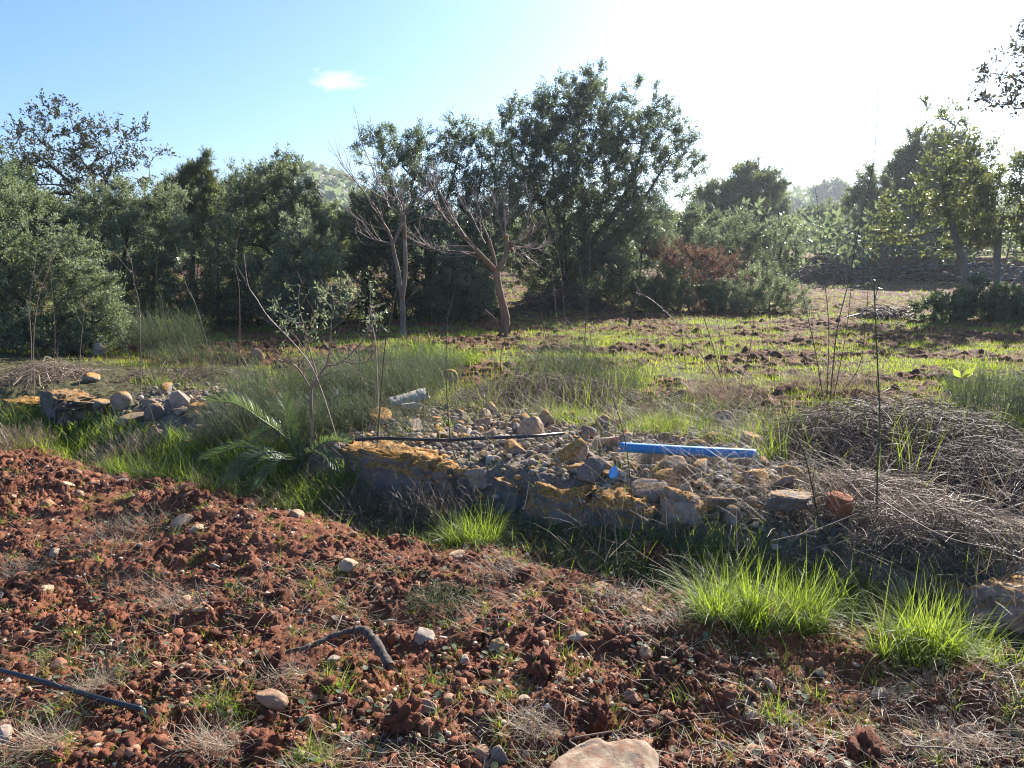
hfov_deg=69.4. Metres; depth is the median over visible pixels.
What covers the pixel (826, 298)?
sapling
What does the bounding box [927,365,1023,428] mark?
wispy weed
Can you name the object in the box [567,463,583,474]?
rubble stone
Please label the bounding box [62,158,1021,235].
hillside scrub
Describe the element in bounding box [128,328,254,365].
wispy weed
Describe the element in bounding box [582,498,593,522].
wall stone
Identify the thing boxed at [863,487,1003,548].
bramble cane
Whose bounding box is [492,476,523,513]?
wall stone
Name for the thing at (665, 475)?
rubble stone
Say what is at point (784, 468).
rubble stone
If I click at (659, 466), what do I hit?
rubble stone
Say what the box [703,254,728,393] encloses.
sapling
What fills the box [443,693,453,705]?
field stone
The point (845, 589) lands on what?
grass tuft
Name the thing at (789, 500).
wall stone
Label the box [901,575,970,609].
wall stone
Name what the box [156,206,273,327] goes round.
brownish thicket
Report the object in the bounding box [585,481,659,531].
wall stone
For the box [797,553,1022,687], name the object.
grass tuft
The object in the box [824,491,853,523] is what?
brick fragment
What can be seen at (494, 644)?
field stone
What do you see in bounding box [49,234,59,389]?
dry stalk
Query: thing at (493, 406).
rubble stone
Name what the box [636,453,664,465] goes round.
rubble stone
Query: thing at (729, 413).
rubble stone
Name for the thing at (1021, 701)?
grass tuft
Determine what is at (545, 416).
rubble stone
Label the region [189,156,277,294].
oak tree
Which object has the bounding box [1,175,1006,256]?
hill
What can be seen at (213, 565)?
field stone
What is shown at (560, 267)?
dry stalk
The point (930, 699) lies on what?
field stone
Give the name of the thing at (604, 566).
grass tuft
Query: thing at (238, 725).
sprouting grass
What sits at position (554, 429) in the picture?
rubble stone
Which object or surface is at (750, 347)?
sapling
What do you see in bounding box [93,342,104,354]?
rubble stone
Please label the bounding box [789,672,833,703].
grass tuft
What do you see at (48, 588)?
field stone
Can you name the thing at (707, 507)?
rubble stone
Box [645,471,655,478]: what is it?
rubble stone
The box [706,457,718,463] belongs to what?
rubble stone
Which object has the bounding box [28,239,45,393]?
dry stalk
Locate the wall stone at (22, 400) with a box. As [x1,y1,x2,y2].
[1,395,39,416]
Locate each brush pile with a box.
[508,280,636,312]
[787,258,871,284]
[845,298,922,321]
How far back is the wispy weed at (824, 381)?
7.63 m
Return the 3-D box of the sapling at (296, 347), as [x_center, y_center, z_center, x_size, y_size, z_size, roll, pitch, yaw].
[-1.525,-0.190,5.114,0.642,1.396,0.144,0,10,0]
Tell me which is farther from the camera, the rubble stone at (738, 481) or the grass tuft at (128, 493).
the grass tuft at (128, 493)
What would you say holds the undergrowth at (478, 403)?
on the ground at (790, 326)
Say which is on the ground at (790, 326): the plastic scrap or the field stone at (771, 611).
the field stone at (771, 611)
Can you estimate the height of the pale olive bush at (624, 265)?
3.300 m
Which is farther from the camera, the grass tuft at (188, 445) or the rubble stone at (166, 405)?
the rubble stone at (166, 405)
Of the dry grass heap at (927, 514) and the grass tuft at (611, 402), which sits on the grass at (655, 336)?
the grass tuft at (611, 402)
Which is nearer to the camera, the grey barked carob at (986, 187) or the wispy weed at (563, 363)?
the wispy weed at (563, 363)
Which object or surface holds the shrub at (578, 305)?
on the ground at (790, 326)
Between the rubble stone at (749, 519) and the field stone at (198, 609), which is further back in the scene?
the rubble stone at (749, 519)
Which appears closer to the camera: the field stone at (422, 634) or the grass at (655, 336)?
the field stone at (422, 634)
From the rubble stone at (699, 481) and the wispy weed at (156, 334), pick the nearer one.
the rubble stone at (699, 481)
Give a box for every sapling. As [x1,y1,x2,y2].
[235,257,340,449]
[267,262,389,448]
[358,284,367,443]
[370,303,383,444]
[634,281,725,397]
[658,185,726,398]
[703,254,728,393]
[737,299,760,396]
[769,338,777,388]
[792,223,822,393]
[810,187,831,394]
[830,70,879,398]
[833,239,867,396]
[839,214,884,394]
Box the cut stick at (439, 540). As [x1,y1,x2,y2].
[431,533,455,543]
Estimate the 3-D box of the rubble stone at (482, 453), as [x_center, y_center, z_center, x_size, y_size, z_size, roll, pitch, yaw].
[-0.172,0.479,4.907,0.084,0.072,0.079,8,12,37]
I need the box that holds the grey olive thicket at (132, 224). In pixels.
[37,168,209,328]
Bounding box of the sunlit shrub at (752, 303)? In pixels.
[707,254,814,314]
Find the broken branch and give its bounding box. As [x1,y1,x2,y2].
[284,613,394,670]
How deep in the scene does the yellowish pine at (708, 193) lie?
42.37 m
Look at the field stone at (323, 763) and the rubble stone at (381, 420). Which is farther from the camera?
the rubble stone at (381, 420)
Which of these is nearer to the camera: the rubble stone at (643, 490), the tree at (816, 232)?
the rubble stone at (643, 490)
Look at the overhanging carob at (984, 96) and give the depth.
10.42 m
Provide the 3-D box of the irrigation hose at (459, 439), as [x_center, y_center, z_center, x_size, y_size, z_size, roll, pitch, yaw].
[-0.353,0.358,5.066,1.451,0.083,0.270,0,10,0]
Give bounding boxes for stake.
[628,279,638,324]
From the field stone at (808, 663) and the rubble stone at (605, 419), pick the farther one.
the rubble stone at (605, 419)
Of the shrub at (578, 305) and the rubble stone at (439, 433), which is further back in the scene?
the shrub at (578, 305)
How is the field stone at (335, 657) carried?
on the ground at (790, 326)
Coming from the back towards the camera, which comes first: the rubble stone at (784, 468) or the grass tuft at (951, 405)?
the grass tuft at (951, 405)
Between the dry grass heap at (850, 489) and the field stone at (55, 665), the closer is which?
the field stone at (55, 665)
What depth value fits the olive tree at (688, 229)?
26.26 m
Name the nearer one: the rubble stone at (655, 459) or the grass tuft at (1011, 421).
the rubble stone at (655, 459)
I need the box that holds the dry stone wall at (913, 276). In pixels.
[795,262,955,281]
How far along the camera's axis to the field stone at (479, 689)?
2.73 m
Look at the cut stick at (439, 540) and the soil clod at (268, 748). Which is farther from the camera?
the cut stick at (439, 540)
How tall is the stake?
0.962 m
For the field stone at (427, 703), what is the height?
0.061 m
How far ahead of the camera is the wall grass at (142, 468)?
5.48 m
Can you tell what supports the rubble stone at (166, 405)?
on the ground at (790, 326)
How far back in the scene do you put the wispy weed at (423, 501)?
4.64 m
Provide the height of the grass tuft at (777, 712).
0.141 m
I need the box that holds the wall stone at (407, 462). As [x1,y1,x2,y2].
[341,440,471,504]
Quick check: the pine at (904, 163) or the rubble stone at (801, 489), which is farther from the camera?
the pine at (904, 163)
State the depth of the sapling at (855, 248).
6.86 m
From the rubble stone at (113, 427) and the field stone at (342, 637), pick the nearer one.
the field stone at (342, 637)
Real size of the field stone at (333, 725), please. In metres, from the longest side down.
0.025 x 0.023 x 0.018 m
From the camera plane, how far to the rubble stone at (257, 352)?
9.65 m
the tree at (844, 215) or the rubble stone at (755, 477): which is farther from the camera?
the tree at (844, 215)
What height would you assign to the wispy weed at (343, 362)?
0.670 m
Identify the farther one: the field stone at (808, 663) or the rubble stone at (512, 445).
the rubble stone at (512, 445)
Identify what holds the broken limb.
attached to the bare tree at (496, 271)
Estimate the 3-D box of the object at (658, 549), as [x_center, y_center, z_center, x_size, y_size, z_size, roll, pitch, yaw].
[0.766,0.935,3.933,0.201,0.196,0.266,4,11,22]
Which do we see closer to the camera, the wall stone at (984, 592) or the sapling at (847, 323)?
the wall stone at (984, 592)
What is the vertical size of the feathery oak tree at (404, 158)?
4.688 m
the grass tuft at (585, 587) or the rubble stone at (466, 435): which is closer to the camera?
the grass tuft at (585, 587)
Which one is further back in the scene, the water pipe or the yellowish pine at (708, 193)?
the yellowish pine at (708, 193)
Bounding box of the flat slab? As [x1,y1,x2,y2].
[549,738,658,767]
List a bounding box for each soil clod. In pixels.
[137,477,166,490]
[231,727,285,766]
[257,647,292,678]
[380,693,422,739]
[522,644,559,688]
[557,727,588,756]
[577,696,614,738]
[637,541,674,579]
[844,723,886,767]
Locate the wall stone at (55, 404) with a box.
[37,388,102,425]
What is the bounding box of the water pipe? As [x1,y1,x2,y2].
[618,442,756,458]
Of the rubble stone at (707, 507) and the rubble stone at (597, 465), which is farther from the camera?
the rubble stone at (597, 465)
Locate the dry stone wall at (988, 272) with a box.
[953,262,1023,282]
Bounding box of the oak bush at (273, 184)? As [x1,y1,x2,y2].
[193,140,343,322]
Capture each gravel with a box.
[0,445,1023,767]
[74,376,947,563]
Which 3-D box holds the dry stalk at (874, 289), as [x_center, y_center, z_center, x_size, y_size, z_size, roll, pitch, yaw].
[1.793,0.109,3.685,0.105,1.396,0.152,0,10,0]
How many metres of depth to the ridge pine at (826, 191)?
183.33 m
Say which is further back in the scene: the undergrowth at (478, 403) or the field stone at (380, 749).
the undergrowth at (478, 403)
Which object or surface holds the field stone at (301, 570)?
on the ground at (790, 326)
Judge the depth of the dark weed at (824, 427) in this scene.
4.99 m
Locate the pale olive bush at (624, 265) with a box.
[569,189,683,310]
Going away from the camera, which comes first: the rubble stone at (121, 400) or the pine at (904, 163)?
the rubble stone at (121, 400)
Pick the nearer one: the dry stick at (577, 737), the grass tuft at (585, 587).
the dry stick at (577, 737)
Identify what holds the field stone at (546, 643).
on the ground at (790, 326)
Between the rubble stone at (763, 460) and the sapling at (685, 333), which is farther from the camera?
the sapling at (685, 333)
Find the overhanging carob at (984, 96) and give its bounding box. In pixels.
[966,18,1023,120]
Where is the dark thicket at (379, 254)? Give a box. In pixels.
[328,179,516,320]
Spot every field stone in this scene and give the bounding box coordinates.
[0,592,4,598]
[0,724,12,743]
[12,571,29,578]
[23,686,31,691]
[33,689,44,694]
[39,499,55,505]
[39,585,53,592]
[48,657,67,670]
[49,547,59,557]
[62,481,74,486]
[74,490,84,497]
[101,723,110,730]
[114,472,128,479]
[170,513,193,529]
[178,595,191,602]
[188,523,203,533]
[191,602,213,612]
[210,563,219,569]
[255,688,288,710]
[288,509,304,517]
[297,567,305,575]
[304,714,315,726]
[322,760,332,767]
[327,655,340,661]
[330,723,336,729]
[331,615,337,621]
[331,634,350,640]
[338,558,357,571]
[353,730,364,737]
[363,744,385,755]
[364,696,372,702]
[414,627,434,644]
[420,691,431,696]
[421,698,436,715]
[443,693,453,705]
[448,550,464,558]
[460,654,468,664]
[474,744,491,762]
[476,686,484,693]
[488,637,504,652]
[490,745,509,764]
[518,694,529,700]
[542,640,549,647]
[549,729,559,741]
[568,631,587,643]
[592,581,607,587]
[623,688,640,703]
[639,644,652,660]
[660,656,667,661]
[691,746,701,752]
[704,614,721,624]
[718,740,743,755]
[745,709,757,720]
[764,607,778,627]
[764,677,775,689]
[802,657,813,668]
[813,667,826,677]
[871,687,888,700]
[921,696,937,702]
[1010,723,1022,738]
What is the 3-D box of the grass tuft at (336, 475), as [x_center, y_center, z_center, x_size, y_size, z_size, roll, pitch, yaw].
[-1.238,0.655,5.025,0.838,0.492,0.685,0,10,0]
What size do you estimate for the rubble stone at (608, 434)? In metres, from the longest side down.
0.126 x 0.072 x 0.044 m
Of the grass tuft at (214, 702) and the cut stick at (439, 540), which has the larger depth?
the cut stick at (439, 540)
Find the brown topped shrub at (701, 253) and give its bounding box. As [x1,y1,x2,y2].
[635,232,752,311]
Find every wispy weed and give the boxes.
[114,291,215,350]
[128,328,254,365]
[175,373,307,451]
[193,342,339,403]
[254,379,383,439]
[290,335,408,387]
[304,315,473,404]
[375,463,488,531]
[377,331,481,377]
[402,573,485,621]
[492,316,619,382]
[548,331,658,391]
[675,358,786,407]
[767,350,905,396]
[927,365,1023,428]
[932,356,1023,394]
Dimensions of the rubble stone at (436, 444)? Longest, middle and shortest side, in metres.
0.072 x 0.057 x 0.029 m
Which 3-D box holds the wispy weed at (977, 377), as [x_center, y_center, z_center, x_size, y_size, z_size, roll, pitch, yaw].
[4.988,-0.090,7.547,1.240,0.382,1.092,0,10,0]
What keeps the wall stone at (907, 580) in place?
on the wall stone at (957, 587)
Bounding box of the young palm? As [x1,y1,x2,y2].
[197,387,356,489]
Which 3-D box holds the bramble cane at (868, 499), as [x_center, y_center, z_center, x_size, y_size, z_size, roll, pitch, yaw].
[1.818,0.541,3.870,0.092,0.066,0.744,1,10,6]
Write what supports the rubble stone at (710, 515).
on the ground at (790, 326)
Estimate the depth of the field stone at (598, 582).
3.68 m
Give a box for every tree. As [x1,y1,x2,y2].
[0,87,180,234]
[0,144,89,327]
[141,144,234,279]
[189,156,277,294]
[318,107,453,335]
[347,107,525,281]
[402,159,558,333]
[477,55,711,305]
[655,198,736,291]
[695,205,787,290]
[751,214,811,292]
[791,227,850,247]
[795,199,836,237]
[816,196,845,220]
[839,202,858,237]
[865,227,980,254]
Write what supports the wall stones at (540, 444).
on the ground at (790, 326)
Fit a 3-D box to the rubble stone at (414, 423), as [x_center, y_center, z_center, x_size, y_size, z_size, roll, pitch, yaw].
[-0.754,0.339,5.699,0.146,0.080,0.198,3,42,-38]
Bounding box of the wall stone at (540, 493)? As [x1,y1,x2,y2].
[524,481,597,525]
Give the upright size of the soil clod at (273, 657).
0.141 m
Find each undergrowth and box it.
[89,341,974,569]
[228,351,825,591]
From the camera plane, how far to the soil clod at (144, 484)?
5.00 m
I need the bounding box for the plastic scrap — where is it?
[609,466,617,478]
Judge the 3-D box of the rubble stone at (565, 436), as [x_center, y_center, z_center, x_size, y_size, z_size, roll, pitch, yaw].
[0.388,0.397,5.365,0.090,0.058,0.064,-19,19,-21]
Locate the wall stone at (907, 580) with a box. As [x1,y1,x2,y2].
[842,557,938,594]
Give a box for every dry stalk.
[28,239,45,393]
[30,247,51,398]
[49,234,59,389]
[78,289,91,388]
[114,250,142,366]
[140,252,162,445]
[175,244,220,402]
[234,178,243,390]
[376,268,397,446]
[445,280,455,457]
[484,376,498,468]
[500,319,509,375]
[530,264,549,361]
[546,199,557,336]
[555,191,565,328]
[581,187,590,348]
[584,317,635,537]
[602,366,616,445]
[678,213,685,368]
[713,247,728,349]
[780,401,821,536]
[870,269,883,524]
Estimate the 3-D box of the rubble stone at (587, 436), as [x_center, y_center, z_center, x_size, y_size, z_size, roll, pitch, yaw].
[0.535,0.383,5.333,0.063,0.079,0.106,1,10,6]
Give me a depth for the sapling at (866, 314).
7.29 m
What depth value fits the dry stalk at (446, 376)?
4.92 m
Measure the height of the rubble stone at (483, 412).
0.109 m
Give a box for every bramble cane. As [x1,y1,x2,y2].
[772,513,857,541]
[843,473,893,514]
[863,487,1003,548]
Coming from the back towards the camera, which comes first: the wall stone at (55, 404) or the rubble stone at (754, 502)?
the wall stone at (55, 404)
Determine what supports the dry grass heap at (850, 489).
on the ground at (790, 326)
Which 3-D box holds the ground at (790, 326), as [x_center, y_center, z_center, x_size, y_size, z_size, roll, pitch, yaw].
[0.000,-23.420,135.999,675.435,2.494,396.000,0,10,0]
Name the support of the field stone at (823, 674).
on the ground at (790, 326)
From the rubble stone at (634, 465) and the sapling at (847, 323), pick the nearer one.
the rubble stone at (634, 465)
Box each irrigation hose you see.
[0,667,146,720]
[355,432,564,441]
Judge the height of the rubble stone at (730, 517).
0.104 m
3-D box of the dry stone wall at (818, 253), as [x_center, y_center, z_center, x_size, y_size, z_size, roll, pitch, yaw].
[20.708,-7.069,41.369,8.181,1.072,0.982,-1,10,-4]
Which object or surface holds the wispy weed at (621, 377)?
on the ground at (790, 326)
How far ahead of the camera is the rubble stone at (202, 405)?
6.32 m
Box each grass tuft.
[20,692,73,732]
[105,488,140,503]
[161,429,222,466]
[173,679,262,724]
[190,422,282,479]
[242,449,312,495]
[245,460,304,492]
[260,466,363,507]
[276,720,360,767]
[279,443,382,507]
[312,642,375,699]
[406,658,465,690]
[418,489,526,550]
[485,679,524,703]
[571,580,604,600]
[586,553,627,572]
[593,389,628,410]
[639,532,885,654]
[642,384,731,418]
[652,678,699,707]
[680,531,742,584]
[718,585,803,636]
[729,430,790,464]
[744,681,805,731]
[776,525,912,627]
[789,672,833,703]
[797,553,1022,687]
[912,394,991,417]
[968,630,1023,672]
[982,677,1023,728]
[996,408,1023,428]
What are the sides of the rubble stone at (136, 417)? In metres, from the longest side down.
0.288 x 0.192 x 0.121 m
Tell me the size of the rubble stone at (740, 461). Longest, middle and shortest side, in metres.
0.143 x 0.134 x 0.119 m
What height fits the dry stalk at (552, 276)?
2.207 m
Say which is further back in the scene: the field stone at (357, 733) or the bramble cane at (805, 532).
the bramble cane at (805, 532)
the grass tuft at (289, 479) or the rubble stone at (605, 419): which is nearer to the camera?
the grass tuft at (289, 479)
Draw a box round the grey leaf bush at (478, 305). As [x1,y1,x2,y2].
[421,238,505,323]
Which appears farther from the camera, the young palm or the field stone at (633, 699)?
the young palm
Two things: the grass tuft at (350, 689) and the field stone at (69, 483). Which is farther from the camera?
the field stone at (69, 483)
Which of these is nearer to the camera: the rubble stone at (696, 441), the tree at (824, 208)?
the rubble stone at (696, 441)
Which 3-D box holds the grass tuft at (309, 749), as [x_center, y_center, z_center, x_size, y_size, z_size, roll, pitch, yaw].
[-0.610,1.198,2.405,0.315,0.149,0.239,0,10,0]
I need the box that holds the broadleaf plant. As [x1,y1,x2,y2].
[953,364,975,400]
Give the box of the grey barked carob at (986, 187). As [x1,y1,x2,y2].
[858,93,1023,288]
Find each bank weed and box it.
[0,411,66,449]
[1,399,106,446]
[76,424,168,466]
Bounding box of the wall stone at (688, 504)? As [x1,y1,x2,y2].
[658,486,703,526]
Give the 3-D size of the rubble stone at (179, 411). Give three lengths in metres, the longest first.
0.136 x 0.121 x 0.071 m
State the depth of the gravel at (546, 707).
2.80 m
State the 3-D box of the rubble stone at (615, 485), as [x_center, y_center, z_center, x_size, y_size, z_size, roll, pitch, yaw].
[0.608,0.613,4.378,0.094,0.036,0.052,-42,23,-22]
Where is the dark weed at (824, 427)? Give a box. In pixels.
[765,397,899,456]
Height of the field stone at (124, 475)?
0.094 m
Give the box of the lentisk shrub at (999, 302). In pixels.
[904,271,1023,322]
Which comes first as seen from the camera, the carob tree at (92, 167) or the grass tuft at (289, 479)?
the grass tuft at (289, 479)
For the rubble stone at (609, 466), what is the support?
on the ground at (790, 326)
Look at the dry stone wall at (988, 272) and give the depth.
35.67 m
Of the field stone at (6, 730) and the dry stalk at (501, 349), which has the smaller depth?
the field stone at (6, 730)
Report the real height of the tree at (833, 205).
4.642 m
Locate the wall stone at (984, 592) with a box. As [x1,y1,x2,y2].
[963,574,1023,633]
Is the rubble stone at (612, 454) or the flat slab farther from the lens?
the rubble stone at (612, 454)
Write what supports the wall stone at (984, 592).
on the ground at (790, 326)
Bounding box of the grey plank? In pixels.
[387,388,430,411]
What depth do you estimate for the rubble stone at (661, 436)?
5.31 m
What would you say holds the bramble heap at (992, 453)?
on the ground at (790, 326)
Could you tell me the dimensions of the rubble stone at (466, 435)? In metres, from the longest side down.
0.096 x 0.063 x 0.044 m
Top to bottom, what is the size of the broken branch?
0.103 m
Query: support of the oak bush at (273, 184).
on the ground at (790, 326)
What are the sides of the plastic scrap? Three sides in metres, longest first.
0.085 x 0.056 x 0.022 m
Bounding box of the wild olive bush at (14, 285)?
[0,161,139,355]
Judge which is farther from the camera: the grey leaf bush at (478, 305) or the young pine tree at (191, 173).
the young pine tree at (191, 173)
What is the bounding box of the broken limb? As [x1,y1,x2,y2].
[484,310,502,333]
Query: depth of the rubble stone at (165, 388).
7.09 m
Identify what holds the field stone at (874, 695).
on the ground at (790, 326)
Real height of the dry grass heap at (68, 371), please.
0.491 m
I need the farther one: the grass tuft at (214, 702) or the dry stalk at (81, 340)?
the dry stalk at (81, 340)
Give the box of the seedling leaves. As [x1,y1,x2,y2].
[0,444,1023,767]
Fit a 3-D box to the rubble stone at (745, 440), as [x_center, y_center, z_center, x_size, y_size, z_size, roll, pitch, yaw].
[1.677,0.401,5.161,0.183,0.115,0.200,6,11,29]
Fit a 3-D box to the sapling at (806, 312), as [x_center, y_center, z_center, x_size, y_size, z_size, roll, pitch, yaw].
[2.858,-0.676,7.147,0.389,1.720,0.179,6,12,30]
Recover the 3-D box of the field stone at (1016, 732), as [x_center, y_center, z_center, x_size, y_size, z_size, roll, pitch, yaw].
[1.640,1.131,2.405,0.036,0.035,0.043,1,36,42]
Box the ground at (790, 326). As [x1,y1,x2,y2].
[0,244,1023,767]
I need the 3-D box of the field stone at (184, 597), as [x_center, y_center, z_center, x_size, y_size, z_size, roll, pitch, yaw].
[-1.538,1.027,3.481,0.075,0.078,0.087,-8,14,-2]
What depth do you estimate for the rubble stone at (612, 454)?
4.81 m
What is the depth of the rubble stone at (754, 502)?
4.08 m
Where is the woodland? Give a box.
[31,192,1023,277]
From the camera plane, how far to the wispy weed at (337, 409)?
5.58 m
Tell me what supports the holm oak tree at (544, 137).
on the ground at (790, 326)
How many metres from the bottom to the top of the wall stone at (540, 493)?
0.370 m
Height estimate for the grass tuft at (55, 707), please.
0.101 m
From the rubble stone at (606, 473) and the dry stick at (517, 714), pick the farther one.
the rubble stone at (606, 473)
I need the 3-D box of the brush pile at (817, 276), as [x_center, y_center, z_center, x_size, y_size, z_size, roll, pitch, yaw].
[15.155,-5.429,35.626,4.678,1.287,3.442,0,10,0]
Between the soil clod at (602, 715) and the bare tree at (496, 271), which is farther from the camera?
the bare tree at (496, 271)
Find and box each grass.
[0,255,1023,440]
[0,362,1021,646]
[0,441,1023,767]
[406,353,1022,512]
[436,361,660,414]
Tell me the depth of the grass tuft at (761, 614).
3.11 m
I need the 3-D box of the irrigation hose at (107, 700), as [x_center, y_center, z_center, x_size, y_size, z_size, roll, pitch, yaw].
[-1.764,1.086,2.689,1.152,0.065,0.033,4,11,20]
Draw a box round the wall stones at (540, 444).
[118,382,857,542]
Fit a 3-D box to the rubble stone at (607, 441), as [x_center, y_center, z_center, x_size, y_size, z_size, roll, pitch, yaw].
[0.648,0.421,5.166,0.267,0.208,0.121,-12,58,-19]
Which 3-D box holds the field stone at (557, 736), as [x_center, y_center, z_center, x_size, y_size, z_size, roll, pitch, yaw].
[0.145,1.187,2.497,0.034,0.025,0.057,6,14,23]
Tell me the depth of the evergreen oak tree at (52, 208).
13.03 m
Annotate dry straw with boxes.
[0,353,1023,767]
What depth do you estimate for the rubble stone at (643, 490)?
4.25 m
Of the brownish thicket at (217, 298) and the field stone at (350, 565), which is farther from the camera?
the brownish thicket at (217, 298)
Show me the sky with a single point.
(790, 83)
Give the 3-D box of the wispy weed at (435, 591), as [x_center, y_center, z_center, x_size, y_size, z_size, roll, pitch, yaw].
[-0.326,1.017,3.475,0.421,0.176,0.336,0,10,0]
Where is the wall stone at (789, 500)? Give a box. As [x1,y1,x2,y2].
[765,489,812,511]
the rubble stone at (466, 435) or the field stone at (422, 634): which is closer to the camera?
the field stone at (422, 634)
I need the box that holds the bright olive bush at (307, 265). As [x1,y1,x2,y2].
[247,202,349,329]
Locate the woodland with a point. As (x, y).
(833, 233)
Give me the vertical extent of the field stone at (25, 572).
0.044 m
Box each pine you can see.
[308,193,351,289]
[331,183,399,274]
[687,176,745,240]
[717,191,798,234]
[718,152,793,249]
[806,176,853,203]
[837,162,903,253]
[876,122,996,256]
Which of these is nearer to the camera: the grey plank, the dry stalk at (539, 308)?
the grey plank
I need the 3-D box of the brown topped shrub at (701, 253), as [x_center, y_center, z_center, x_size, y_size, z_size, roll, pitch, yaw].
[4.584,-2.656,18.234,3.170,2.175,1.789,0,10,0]
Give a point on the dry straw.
(950, 733)
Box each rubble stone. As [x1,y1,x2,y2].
[82,372,100,382]
[91,398,110,412]
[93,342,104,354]
[107,423,118,432]
[109,391,132,409]
[115,412,144,426]
[139,399,160,405]
[144,403,164,421]
[158,382,172,394]
[164,401,170,407]
[169,390,189,407]
[172,407,186,415]
[185,409,197,418]
[186,402,206,411]
[250,348,264,360]
[367,407,391,427]
[404,418,422,429]
[431,442,440,446]
[435,427,445,432]
[437,431,444,436]
[440,369,457,383]
[456,409,466,418]
[459,433,469,437]
[464,467,488,489]
[474,417,491,426]
[479,450,491,459]
[480,408,491,418]
[483,428,495,436]
[485,401,497,412]
[494,421,500,426]
[502,439,524,454]
[517,416,543,434]
[520,412,529,418]
[539,409,557,425]
[551,427,561,431]
[554,438,587,464]
[561,434,570,439]
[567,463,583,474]
[576,456,607,481]
[581,425,596,438]
[582,431,589,442]
[586,451,595,458]
[589,436,619,448]
[595,414,621,429]
[602,471,608,476]
[603,432,614,436]
[604,462,612,469]
[609,452,619,457]
[611,482,619,487]
[615,417,630,425]
[617,432,632,445]
[629,461,637,471]
[631,478,667,503]
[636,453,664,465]
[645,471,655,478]
[651,456,668,471]
[653,468,677,486]
[654,432,669,441]
[661,455,690,479]
[678,482,692,492]
[683,439,706,466]
[689,458,709,477]
[693,478,703,486]
[698,504,714,514]
[703,432,718,440]
[705,497,737,509]
[705,513,713,519]
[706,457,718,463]
[707,409,735,428]
[723,505,741,526]
[731,479,742,485]
[738,458,758,465]
[739,431,765,448]
[741,468,769,489]
[747,498,757,507]
[747,516,753,523]
[759,456,769,464]
[769,475,796,489]
[775,465,804,484]
[797,488,817,511]
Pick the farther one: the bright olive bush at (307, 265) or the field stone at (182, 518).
the bright olive bush at (307, 265)
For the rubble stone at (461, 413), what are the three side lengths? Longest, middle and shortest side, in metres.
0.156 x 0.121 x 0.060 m
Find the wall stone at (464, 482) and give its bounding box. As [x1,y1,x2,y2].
[451,466,477,502]
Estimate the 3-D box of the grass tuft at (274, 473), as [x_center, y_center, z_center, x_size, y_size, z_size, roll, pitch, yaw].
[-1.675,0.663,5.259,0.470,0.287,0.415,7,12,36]
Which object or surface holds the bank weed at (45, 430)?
on the ground at (790, 326)
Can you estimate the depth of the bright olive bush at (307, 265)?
13.68 m
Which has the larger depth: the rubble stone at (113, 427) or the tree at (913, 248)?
the tree at (913, 248)
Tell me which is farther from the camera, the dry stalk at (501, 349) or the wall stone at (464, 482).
the dry stalk at (501, 349)
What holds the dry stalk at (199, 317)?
on the ground at (790, 326)
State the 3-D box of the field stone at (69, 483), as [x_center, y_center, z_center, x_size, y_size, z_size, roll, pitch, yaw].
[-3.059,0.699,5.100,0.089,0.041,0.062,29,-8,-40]
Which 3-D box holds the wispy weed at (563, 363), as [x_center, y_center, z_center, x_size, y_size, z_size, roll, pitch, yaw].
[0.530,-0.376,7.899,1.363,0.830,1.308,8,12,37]
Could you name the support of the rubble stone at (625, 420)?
on the ground at (790, 326)
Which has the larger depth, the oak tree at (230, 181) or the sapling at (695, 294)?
the oak tree at (230, 181)
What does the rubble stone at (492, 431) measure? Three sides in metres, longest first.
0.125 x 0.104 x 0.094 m
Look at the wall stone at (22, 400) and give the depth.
7.09 m
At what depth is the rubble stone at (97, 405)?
6.67 m
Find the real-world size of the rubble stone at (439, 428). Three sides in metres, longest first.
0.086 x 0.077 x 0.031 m
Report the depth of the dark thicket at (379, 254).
15.74 m
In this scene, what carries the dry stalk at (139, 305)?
on the ground at (790, 326)
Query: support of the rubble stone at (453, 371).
on the ground at (790, 326)
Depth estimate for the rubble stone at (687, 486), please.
4.14 m
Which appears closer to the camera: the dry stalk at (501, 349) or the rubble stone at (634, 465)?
the rubble stone at (634, 465)
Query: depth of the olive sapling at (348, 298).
5.22 m
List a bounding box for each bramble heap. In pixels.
[737,375,1023,487]
[883,426,1023,519]
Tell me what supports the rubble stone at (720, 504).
on the ground at (790, 326)
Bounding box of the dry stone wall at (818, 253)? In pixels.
[810,249,937,256]
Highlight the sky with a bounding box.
[0,0,1023,212]
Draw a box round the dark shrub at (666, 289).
[615,255,751,313]
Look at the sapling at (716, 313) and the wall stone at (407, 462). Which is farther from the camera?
the sapling at (716, 313)
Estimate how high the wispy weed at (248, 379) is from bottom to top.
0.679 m
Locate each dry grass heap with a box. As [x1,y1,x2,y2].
[0,343,118,391]
[114,358,283,386]
[599,394,755,429]
[722,450,992,559]
[792,486,1023,611]
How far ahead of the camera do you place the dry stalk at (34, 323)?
6.97 m
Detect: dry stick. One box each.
[506,706,530,723]
[569,731,611,746]
[893,738,949,748]
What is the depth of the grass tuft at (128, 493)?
4.76 m
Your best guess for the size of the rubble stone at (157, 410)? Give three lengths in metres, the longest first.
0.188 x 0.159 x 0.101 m
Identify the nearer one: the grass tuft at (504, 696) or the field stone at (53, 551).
the grass tuft at (504, 696)
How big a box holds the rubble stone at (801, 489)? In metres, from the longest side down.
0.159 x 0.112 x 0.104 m
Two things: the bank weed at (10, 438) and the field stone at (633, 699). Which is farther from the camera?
the bank weed at (10, 438)

